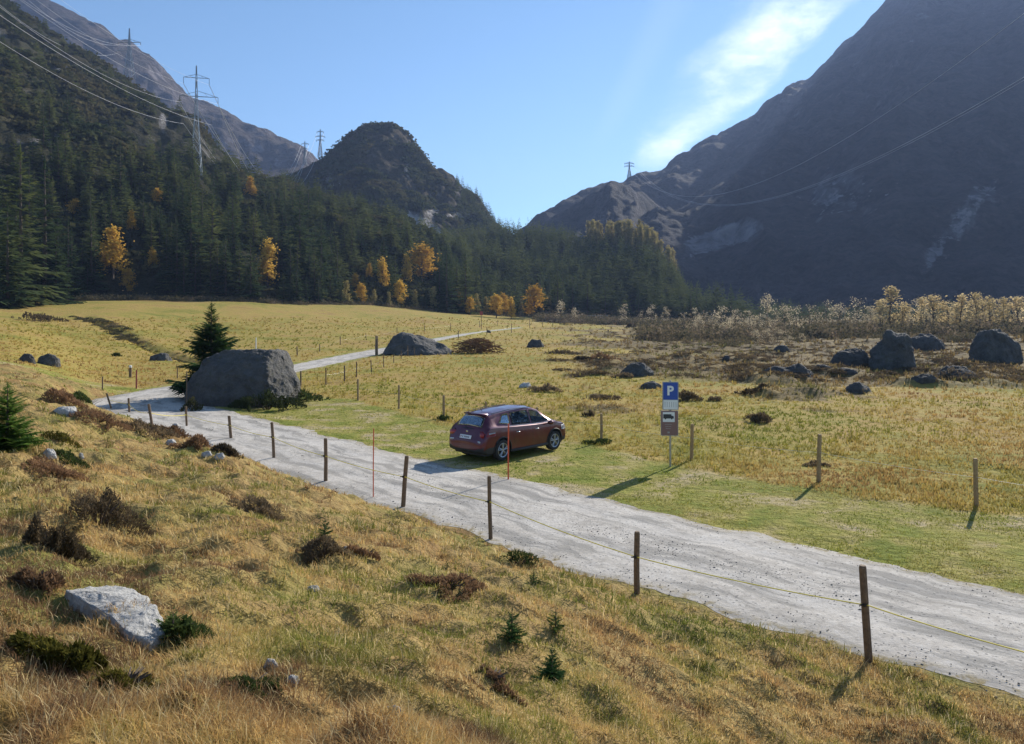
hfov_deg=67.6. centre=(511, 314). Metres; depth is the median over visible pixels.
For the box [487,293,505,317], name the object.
larch tree
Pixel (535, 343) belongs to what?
stone
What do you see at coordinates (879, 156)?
power line
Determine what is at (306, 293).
spruce tree
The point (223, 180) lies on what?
spruce tree
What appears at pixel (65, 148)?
spruce tree
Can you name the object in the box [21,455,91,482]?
shrub
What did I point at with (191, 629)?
shrub
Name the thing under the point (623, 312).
pale shrub
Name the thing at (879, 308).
birch tree
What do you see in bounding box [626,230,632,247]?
larch tree
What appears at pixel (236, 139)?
power line
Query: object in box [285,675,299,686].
stone
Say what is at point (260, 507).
shrub
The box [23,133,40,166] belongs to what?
spruce tree
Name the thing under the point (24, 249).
spruce tree
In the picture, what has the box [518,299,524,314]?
larch tree
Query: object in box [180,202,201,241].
spruce tree
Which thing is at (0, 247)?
spruce tree
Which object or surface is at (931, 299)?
birch tree
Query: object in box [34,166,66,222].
spruce tree
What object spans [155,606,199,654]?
spruce seedling
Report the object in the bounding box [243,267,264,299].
spruce tree
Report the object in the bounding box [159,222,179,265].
spruce tree
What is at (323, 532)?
spruce seedling
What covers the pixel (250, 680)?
shrub
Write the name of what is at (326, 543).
shrub
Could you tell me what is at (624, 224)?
larch tree
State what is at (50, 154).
spruce tree
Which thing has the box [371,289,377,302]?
larch tree
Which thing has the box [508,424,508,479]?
snow pole
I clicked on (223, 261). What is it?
spruce tree
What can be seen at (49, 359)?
stone
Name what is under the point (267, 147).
ridge
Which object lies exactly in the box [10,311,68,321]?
shrub
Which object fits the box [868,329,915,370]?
boulder
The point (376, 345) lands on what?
wooden post
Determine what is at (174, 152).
spruce tree
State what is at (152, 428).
shrub
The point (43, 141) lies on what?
spruce tree
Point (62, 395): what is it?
shrub
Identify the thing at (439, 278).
spruce tree
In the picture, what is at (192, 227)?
spruce tree
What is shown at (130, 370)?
marker post
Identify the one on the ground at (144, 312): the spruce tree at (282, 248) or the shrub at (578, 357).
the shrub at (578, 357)
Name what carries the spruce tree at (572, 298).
on the ground at (144, 312)
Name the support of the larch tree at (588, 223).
on the saddle hill at (560, 251)
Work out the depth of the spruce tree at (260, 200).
293.12 m
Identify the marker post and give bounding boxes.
[129,365,131,377]
[186,371,186,402]
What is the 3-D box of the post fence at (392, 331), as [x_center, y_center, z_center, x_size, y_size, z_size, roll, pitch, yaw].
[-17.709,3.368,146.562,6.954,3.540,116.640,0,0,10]
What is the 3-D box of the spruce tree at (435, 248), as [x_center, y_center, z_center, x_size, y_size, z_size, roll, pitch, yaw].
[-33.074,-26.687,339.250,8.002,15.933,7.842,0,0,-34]
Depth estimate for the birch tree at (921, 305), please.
146.88 m
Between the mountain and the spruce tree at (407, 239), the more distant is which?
the mountain
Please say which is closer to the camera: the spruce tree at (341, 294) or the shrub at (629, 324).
the shrub at (629, 324)
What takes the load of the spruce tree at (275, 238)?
on the forest hill at (164, 131)
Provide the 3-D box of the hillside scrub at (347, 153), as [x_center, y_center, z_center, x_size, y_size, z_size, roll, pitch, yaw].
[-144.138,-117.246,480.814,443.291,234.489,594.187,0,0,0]
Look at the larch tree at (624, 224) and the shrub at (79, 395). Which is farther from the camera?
the larch tree at (624, 224)
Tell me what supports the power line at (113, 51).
hanging from the power pylon at (196, 96)
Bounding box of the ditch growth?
[69,315,197,368]
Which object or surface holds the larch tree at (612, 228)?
on the saddle hill at (560, 251)
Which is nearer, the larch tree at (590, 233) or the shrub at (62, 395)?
the shrub at (62, 395)
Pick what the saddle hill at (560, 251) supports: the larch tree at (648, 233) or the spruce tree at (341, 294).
the larch tree at (648, 233)
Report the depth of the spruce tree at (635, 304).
306.26 m
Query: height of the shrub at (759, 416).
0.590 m
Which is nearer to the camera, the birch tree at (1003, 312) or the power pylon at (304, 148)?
the birch tree at (1003, 312)
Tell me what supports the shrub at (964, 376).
on the ground at (144, 312)
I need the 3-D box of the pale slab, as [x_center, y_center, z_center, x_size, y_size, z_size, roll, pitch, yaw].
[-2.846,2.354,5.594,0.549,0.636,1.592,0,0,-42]
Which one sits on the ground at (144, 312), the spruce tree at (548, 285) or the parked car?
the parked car
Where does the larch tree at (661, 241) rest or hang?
on the saddle hill at (560, 251)
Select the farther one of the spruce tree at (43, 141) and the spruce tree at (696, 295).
the spruce tree at (696, 295)
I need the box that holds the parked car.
[449,404,564,460]
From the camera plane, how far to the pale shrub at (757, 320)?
163.15 m
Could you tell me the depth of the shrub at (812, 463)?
24.20 m
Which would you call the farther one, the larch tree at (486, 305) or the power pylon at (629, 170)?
the power pylon at (629, 170)
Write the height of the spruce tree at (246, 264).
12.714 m
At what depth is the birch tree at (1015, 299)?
152.28 m
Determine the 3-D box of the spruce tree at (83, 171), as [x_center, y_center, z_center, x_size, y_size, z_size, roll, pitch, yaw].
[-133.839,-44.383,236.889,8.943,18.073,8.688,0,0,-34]
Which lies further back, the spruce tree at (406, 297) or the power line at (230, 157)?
the power line at (230, 157)
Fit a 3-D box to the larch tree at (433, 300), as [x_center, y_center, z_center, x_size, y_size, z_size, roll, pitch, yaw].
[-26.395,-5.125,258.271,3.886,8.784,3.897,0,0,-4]
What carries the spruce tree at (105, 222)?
on the forest hill at (164, 131)
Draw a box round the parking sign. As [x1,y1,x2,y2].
[661,380,678,466]
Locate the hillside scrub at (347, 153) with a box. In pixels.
[0,0,495,308]
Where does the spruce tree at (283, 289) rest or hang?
on the ground at (144, 312)
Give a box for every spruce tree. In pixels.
[0,141,67,306]
[0,190,17,276]
[0,196,9,229]
[0,201,44,308]
[1,132,25,174]
[2,150,35,207]
[5,219,34,279]
[10,202,24,247]
[13,156,87,304]
[17,161,41,225]
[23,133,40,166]
[24,171,42,213]
[25,233,41,283]
[33,99,54,147]
[33,214,78,287]
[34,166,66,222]
[35,146,47,179]
[37,223,79,301]
[40,134,75,191]
[41,89,57,120]
[42,140,56,183]
[47,132,70,189]
[47,178,60,222]
[49,119,76,173]
[52,219,85,299]
[56,162,70,195]
[56,163,76,200]
[61,232,91,300]
[63,145,78,182]
[69,146,90,193]
[73,208,107,270]
[78,215,108,290]
[81,238,110,289]
[84,190,100,234]
[84,194,95,220]
[89,207,103,251]
[96,185,131,247]
[99,204,111,245]
[107,142,135,200]
[116,213,134,249]
[121,143,144,194]
[134,194,148,235]
[139,212,165,263]
[141,206,160,243]
[143,150,165,200]
[143,207,165,248]
[148,208,169,249]
[158,176,177,210]
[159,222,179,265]
[162,138,180,175]
[164,301,239,397]
[166,146,184,174]
[167,214,182,248]
[168,160,181,193]
[168,223,182,279]
[172,186,214,285]
[173,149,184,186]
[178,173,187,204]
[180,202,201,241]
[182,141,198,168]
[183,131,201,175]
[184,221,212,287]
[188,194,233,277]
[193,164,203,189]
[194,236,220,297]
[201,183,221,222]
[205,236,222,295]
[206,238,231,298]
[207,233,242,298]
[208,166,226,203]
[213,239,241,292]
[216,204,242,252]
[218,253,230,294]
[219,167,240,206]
[219,170,227,200]
[220,186,249,272]
[220,192,234,227]
[227,240,238,272]
[228,244,245,298]
[230,164,243,205]
[230,192,246,226]
[231,265,239,295]
[233,201,243,226]
[233,236,265,301]
[239,255,252,298]
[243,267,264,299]
[245,210,263,252]
[248,200,262,228]
[248,203,262,241]
[252,181,268,217]
[264,196,279,234]
[268,186,281,218]
[268,221,287,277]
[269,224,277,247]
[272,224,291,278]
[275,183,288,215]
[275,272,291,301]
[280,175,289,206]
[280,191,317,273]
[281,242,299,300]
[287,238,308,299]
[287,262,306,302]
[287,273,295,299]
[301,246,316,295]
[301,249,327,297]
[302,276,310,303]
[306,214,337,298]
[315,283,322,303]
[325,269,339,302]
[337,281,345,302]
[355,223,369,261]
[372,234,394,282]
[383,216,401,252]
[384,272,404,305]
[387,257,401,296]
[398,221,414,254]
[401,281,410,307]
[428,250,438,283]
[428,260,445,298]
[431,264,445,305]
[432,239,442,264]
[433,235,441,259]
[434,248,460,312]
[434,289,441,310]
[436,256,453,304]
[441,264,461,312]
[442,244,453,273]
[448,256,464,309]
[452,250,480,314]
[480,283,490,313]
[486,290,498,314]
[502,286,518,313]
[517,289,524,314]
[522,275,528,302]
[535,268,548,312]
[541,273,547,309]
[544,271,553,295]
[547,280,561,312]
[549,270,566,313]
[560,275,568,307]
[565,270,578,313]
[568,275,579,313]
[577,272,601,314]
[600,281,611,316]
[633,290,645,317]
[684,287,697,319]
[689,283,705,315]
[701,290,710,317]
[707,282,725,315]
[725,289,739,319]
[726,287,734,316]
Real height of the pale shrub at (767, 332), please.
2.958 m
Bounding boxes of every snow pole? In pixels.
[373,428,373,496]
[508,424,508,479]
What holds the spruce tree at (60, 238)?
on the forest hill at (164, 131)
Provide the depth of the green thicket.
137.51 m
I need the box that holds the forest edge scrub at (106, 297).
[59,290,568,316]
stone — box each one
[18,353,35,363]
[37,354,60,367]
[43,448,56,458]
[53,406,76,416]
[149,353,172,360]
[166,439,175,444]
[201,451,211,456]
[214,453,224,459]
[263,658,277,669]
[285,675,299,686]
[308,585,319,591]
[519,382,530,387]
[527,339,543,347]
[640,381,660,388]
[722,355,729,360]
[774,345,789,351]
[814,364,830,370]
[836,367,857,374]
[845,382,870,393]
[911,374,936,383]
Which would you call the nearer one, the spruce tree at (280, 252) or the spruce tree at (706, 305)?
the spruce tree at (280, 252)
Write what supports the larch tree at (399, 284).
on the ground at (144, 312)
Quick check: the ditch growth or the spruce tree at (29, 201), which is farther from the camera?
the spruce tree at (29, 201)
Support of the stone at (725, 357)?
on the ground at (144, 312)
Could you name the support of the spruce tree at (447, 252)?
on the forest hill at (164, 131)
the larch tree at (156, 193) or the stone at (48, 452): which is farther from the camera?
the larch tree at (156, 193)
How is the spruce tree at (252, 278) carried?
on the ground at (144, 312)
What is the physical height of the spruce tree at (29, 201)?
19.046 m
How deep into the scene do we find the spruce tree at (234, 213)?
224.82 m
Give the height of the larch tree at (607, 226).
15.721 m
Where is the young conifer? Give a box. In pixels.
[0,381,51,452]
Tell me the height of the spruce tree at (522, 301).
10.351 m
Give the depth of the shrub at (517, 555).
12.36 m
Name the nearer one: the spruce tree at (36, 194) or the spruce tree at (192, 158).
the spruce tree at (36, 194)
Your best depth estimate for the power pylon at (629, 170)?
1119.71 m
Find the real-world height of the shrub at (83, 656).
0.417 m
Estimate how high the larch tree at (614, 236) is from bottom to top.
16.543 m
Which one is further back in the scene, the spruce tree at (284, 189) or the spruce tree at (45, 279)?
the spruce tree at (284, 189)
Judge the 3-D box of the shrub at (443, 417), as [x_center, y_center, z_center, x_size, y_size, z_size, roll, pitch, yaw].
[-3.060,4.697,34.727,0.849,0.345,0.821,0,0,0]
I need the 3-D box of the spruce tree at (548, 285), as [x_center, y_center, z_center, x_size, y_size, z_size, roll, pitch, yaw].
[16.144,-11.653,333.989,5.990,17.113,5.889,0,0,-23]
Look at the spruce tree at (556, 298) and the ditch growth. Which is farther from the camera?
the spruce tree at (556, 298)
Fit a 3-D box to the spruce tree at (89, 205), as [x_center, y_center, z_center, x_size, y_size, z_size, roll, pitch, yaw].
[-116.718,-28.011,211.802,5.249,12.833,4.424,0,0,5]
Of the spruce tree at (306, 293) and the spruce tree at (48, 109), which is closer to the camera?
the spruce tree at (306, 293)
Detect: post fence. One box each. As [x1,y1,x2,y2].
[106,393,1023,662]
[296,320,497,355]
[300,346,414,385]
[357,379,1019,506]
[458,314,586,337]
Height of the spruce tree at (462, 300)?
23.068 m
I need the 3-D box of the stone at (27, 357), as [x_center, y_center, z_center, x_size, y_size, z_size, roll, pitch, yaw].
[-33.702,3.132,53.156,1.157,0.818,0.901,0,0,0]
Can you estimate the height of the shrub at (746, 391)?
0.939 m
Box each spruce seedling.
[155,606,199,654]
[315,519,336,538]
[497,608,528,643]
[529,570,541,584]
[530,644,569,684]
[546,607,566,633]
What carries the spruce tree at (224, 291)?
on the forest hill at (164, 131)
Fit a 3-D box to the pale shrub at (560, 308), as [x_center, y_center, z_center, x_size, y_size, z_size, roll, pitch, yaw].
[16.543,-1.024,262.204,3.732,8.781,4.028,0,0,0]
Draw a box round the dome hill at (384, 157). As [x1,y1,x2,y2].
[286,124,496,237]
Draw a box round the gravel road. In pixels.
[92,328,1023,697]
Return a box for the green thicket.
[528,303,1023,346]
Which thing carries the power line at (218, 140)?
hanging from the power pylon at (196, 96)
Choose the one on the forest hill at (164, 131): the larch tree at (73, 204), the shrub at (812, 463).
the larch tree at (73, 204)
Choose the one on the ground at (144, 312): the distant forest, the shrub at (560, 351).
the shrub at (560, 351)
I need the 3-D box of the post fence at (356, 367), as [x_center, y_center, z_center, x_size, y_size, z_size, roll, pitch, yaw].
[-12.075,4.391,69.665,1.958,1.581,37.476,0,0,3]
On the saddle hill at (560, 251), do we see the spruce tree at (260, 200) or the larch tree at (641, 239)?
the larch tree at (641, 239)
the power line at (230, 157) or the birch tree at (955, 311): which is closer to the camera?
the birch tree at (955, 311)
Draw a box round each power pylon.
[116,28,140,78]
[179,65,217,173]
[302,141,308,164]
[315,129,324,156]
[624,161,633,177]
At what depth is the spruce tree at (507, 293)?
292.17 m
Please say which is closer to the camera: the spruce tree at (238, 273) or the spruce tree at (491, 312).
the spruce tree at (238, 273)
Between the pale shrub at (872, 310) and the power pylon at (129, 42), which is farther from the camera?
the power pylon at (129, 42)
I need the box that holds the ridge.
[10,0,317,177]
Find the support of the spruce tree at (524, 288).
on the ground at (144, 312)
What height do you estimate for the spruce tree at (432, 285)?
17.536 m
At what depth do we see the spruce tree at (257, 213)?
269.08 m
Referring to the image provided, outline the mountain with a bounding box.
[519,0,1023,316]
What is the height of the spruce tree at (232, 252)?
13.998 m
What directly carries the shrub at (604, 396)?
on the ground at (144, 312)
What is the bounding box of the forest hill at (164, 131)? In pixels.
[0,1,532,315]
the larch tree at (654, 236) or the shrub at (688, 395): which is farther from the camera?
the larch tree at (654, 236)
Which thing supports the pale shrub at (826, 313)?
on the ground at (144, 312)
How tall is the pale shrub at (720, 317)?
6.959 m
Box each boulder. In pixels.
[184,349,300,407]
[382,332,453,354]
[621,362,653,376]
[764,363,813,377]
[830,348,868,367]
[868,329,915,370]
[911,333,944,350]
[934,365,978,380]
[969,329,1023,363]
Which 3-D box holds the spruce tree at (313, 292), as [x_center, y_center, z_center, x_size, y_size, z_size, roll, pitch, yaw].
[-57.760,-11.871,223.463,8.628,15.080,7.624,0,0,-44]
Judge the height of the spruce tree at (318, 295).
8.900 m
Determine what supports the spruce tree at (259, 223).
on the forest hill at (164, 131)
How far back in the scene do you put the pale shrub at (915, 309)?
159.99 m
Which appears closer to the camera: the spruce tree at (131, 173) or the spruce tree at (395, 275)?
the spruce tree at (131, 173)
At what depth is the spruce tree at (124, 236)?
213.10 m
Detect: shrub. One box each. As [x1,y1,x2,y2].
[0,564,67,595]
[1,628,111,678]
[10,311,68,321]
[20,510,98,568]
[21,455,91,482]
[37,386,88,407]
[39,430,81,448]
[54,448,93,468]
[61,487,156,539]
[67,407,135,434]
[73,390,102,404]
[85,666,156,697]
[118,417,180,440]
[158,613,215,647]
[159,425,190,437]
[169,433,218,450]
[179,396,203,411]
[210,442,243,458]
[213,672,286,702]
[220,494,292,522]
[227,388,306,411]
[294,534,355,564]
[295,388,330,402]
[346,543,381,561]
[403,571,487,603]
[436,414,452,419]
[462,664,528,706]
[499,548,543,568]
[526,382,563,392]
[544,349,572,353]
[557,301,564,318]
[573,354,595,359]
[581,437,611,444]
[582,393,622,399]
[582,410,594,416]
[587,351,621,360]
[608,372,633,378]
[619,303,629,319]
[626,322,636,327]
[645,304,656,319]
[677,312,691,328]
[679,389,703,401]
[692,308,704,330]
[692,318,703,328]
[701,312,712,330]
[706,395,726,401]
[711,306,732,330]
[728,310,746,328]
[733,383,770,395]
[742,310,755,327]
[743,410,772,423]
[750,316,764,325]
[750,329,761,342]
[755,293,778,328]
[760,328,775,341]
[769,327,782,341]
[772,306,794,324]
[782,329,795,342]
[785,305,803,328]
[792,304,822,328]
[802,459,831,466]
[811,300,835,323]
[823,303,853,321]
[846,297,874,326]
[862,306,877,321]
[907,300,924,323]
[930,366,987,380]
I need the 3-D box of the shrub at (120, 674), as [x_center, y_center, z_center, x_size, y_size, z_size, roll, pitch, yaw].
[-2.077,1.957,4.061,0.436,0.220,0.303,0,0,0]
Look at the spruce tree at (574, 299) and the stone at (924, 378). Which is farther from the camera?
the spruce tree at (574, 299)
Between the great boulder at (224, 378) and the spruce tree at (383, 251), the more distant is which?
the spruce tree at (383, 251)
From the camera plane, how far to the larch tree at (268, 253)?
225.72 m
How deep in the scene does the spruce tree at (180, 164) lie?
277.44 m
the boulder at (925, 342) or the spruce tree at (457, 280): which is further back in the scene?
the spruce tree at (457, 280)
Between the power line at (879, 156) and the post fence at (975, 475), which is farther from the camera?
the power line at (879, 156)
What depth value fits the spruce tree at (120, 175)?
238.76 m
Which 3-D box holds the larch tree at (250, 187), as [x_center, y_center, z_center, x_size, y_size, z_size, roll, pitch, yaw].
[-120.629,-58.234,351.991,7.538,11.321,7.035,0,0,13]
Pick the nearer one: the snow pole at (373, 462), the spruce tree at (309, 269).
the snow pole at (373, 462)
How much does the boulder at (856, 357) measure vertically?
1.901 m
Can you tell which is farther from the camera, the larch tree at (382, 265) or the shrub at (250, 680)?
the larch tree at (382, 265)
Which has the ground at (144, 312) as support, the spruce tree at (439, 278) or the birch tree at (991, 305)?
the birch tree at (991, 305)
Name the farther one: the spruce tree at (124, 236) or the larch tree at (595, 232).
the larch tree at (595, 232)
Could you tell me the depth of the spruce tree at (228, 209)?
230.13 m
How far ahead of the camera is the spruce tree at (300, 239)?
239.61 m
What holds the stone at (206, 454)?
on the ground at (144, 312)
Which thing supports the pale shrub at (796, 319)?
on the ground at (144, 312)
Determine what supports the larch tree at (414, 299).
on the ground at (144, 312)
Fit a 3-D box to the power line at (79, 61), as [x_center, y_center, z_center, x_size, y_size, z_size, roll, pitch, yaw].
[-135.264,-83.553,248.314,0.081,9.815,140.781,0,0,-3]
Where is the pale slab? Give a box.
[64,585,164,650]
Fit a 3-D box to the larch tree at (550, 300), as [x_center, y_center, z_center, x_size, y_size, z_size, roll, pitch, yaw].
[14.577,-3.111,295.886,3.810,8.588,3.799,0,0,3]
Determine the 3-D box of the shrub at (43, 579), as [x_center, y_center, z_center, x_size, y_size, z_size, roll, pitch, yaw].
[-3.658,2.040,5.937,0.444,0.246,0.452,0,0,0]
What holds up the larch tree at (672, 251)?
on the saddle hill at (560, 251)
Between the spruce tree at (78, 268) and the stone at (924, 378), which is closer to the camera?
the stone at (924, 378)
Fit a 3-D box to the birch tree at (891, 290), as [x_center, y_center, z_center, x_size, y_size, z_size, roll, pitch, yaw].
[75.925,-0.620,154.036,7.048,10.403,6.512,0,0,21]
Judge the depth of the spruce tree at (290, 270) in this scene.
219.56 m
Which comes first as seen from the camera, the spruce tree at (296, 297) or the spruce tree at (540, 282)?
the spruce tree at (296, 297)
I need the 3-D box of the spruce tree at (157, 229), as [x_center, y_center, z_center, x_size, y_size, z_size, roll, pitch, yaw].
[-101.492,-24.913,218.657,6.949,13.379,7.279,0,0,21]
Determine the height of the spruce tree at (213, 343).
5.999 m
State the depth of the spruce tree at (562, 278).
310.00 m
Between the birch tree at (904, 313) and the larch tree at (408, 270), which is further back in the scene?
the larch tree at (408, 270)
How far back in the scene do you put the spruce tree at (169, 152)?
292.40 m
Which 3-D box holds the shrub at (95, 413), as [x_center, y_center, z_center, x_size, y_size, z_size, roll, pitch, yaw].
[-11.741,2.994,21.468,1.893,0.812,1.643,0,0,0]
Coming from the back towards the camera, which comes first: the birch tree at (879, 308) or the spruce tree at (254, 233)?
the spruce tree at (254, 233)
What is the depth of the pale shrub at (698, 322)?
155.11 m
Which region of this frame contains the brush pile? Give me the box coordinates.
[451,337,505,353]
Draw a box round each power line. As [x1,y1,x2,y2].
[0,7,177,101]
[0,15,209,124]
[1,42,182,123]
[22,1,215,103]
[23,0,137,45]
[38,1,183,83]
[180,103,301,174]
[184,85,316,172]
[209,85,323,181]
[211,125,308,173]
[218,104,307,177]
[625,13,1023,196]
[636,77,1023,204]
[639,80,1023,205]
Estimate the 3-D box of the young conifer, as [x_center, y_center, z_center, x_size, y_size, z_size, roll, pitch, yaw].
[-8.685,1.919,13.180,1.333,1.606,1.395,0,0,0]
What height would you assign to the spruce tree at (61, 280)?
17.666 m
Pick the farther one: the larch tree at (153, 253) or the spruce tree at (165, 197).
the spruce tree at (165, 197)
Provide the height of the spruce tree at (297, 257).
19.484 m
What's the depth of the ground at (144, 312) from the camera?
18.77 m
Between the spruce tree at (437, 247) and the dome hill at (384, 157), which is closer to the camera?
the spruce tree at (437, 247)
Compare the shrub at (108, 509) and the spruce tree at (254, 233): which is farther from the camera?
the spruce tree at (254, 233)
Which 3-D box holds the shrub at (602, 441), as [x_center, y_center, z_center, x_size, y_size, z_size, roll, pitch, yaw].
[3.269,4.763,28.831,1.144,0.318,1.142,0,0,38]
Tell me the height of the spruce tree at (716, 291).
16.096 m
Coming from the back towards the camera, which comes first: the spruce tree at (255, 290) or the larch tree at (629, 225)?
the larch tree at (629, 225)
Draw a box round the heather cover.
[546,323,1023,382]
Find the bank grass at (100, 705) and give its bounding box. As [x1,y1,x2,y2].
[0,371,1023,743]
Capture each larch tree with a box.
[65,198,82,212]
[95,223,134,279]
[117,267,137,292]
[125,209,138,231]
[146,246,158,265]
[148,188,162,200]
[242,176,257,196]
[255,236,279,287]
[341,280,351,303]
[350,273,358,288]
[354,282,366,301]
[365,263,372,277]
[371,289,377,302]
[375,256,389,286]
[386,292,391,304]
[390,279,407,304]
[400,253,413,281]
[404,241,441,284]
[411,289,419,306]
[429,286,439,308]
[464,297,475,312]
[472,293,480,312]
[483,296,488,311]
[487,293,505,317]
[499,293,508,314]
[506,297,516,318]
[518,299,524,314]
[521,283,548,317]
[546,295,554,311]
[582,220,590,244]
[587,228,592,246]
[590,219,595,239]
[591,228,599,247]
[594,220,601,244]
[596,230,601,247]
[603,224,612,246]
[609,225,614,243]
[611,222,621,247]
[613,221,621,247]
[615,221,624,246]
[622,219,626,241]
[625,219,633,246]
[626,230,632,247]
[632,228,637,251]
[635,224,643,254]
[637,232,644,251]
[641,226,653,252]
[652,233,659,257]
[657,239,663,258]
[666,247,672,262]
[670,247,676,269]
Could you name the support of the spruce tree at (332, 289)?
on the ground at (144, 312)
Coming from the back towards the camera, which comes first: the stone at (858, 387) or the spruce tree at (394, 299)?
the spruce tree at (394, 299)
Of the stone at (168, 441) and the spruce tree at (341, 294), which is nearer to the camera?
the stone at (168, 441)
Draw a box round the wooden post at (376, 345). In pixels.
[375,336,377,354]
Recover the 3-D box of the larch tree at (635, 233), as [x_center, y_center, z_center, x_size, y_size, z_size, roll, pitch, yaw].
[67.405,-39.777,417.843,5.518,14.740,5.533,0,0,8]
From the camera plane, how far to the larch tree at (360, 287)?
232.93 m
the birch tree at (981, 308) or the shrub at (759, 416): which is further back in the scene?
the birch tree at (981, 308)
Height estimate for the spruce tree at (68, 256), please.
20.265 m
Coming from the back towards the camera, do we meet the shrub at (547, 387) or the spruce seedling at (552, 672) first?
the shrub at (547, 387)
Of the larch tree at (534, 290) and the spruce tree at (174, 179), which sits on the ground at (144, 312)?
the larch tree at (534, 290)
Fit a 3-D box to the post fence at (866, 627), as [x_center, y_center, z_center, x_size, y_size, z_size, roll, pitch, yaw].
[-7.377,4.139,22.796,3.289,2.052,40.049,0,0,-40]
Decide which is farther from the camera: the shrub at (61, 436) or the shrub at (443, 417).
the shrub at (443, 417)
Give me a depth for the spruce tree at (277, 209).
294.67 m
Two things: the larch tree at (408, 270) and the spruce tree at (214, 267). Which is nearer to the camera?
the spruce tree at (214, 267)
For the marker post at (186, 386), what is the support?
on the ground at (144, 312)
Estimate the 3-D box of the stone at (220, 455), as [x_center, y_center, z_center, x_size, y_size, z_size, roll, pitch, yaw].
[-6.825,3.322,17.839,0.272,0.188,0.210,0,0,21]
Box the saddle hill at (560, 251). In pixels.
[466,242,762,318]
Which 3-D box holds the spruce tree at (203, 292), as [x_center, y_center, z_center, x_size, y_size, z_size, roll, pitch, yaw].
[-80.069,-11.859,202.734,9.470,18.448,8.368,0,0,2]
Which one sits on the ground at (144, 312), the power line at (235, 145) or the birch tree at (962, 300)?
the birch tree at (962, 300)
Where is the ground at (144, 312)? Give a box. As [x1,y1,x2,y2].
[0,300,1023,743]
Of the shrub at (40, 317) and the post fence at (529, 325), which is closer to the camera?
the shrub at (40, 317)
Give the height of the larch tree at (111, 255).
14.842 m
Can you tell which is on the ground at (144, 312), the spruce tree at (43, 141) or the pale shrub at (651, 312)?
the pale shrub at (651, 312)
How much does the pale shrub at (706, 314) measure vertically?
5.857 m
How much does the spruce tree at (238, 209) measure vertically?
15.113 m
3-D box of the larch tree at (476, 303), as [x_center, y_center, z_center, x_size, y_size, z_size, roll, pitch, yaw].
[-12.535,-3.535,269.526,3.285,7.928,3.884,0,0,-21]
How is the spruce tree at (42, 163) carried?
on the forest hill at (164, 131)
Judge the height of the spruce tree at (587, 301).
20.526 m
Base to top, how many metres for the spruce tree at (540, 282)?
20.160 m
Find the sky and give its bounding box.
[50,0,884,231]
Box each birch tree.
[870,285,906,325]
[870,298,891,328]
[894,301,911,324]
[911,297,928,328]
[916,294,950,324]
[936,300,959,326]
[949,302,965,325]
[952,293,971,328]
[963,292,987,323]
[964,301,992,322]
[973,295,1003,322]
[996,296,1010,325]
[1001,296,1023,325]
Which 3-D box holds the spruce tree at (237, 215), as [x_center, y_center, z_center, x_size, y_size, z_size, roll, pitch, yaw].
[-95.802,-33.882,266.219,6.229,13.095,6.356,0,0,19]
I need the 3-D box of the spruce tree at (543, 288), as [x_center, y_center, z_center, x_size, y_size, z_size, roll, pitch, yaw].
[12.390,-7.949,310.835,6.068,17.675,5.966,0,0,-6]
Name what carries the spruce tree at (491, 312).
on the ground at (144, 312)
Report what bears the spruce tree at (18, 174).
on the forest hill at (164, 131)
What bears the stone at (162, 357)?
on the ground at (144, 312)
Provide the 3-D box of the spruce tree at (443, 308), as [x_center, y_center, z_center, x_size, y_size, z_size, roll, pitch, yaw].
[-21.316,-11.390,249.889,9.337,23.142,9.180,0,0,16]
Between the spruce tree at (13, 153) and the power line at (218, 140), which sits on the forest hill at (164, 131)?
the spruce tree at (13, 153)
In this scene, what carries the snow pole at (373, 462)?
on the ground at (144, 312)
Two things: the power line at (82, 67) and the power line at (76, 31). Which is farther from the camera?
the power line at (76, 31)
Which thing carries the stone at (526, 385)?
on the ground at (144, 312)
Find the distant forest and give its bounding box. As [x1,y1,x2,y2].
[0,15,1023,322]
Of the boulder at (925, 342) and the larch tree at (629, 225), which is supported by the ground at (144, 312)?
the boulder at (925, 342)
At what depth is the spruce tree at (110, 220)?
210.16 m
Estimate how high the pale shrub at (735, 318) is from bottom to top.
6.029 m
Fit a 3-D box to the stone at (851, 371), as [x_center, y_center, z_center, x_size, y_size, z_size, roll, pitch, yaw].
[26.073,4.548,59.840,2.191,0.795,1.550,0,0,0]
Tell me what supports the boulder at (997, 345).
on the ground at (144, 312)
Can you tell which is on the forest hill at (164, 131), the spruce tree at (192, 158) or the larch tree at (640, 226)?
the spruce tree at (192, 158)
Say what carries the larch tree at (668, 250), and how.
on the saddle hill at (560, 251)
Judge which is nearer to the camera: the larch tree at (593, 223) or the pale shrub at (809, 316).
the pale shrub at (809, 316)
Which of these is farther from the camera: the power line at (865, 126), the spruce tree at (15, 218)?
the power line at (865, 126)
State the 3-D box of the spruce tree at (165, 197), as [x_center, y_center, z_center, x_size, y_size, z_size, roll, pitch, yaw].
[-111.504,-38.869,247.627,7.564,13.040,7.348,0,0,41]
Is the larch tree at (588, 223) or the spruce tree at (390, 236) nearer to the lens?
the spruce tree at (390, 236)
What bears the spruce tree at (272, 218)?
on the forest hill at (164, 131)
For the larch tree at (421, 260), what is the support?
on the forest hill at (164, 131)
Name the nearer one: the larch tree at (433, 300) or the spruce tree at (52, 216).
the spruce tree at (52, 216)
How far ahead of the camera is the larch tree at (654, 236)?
409.75 m
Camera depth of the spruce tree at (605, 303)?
309.24 m

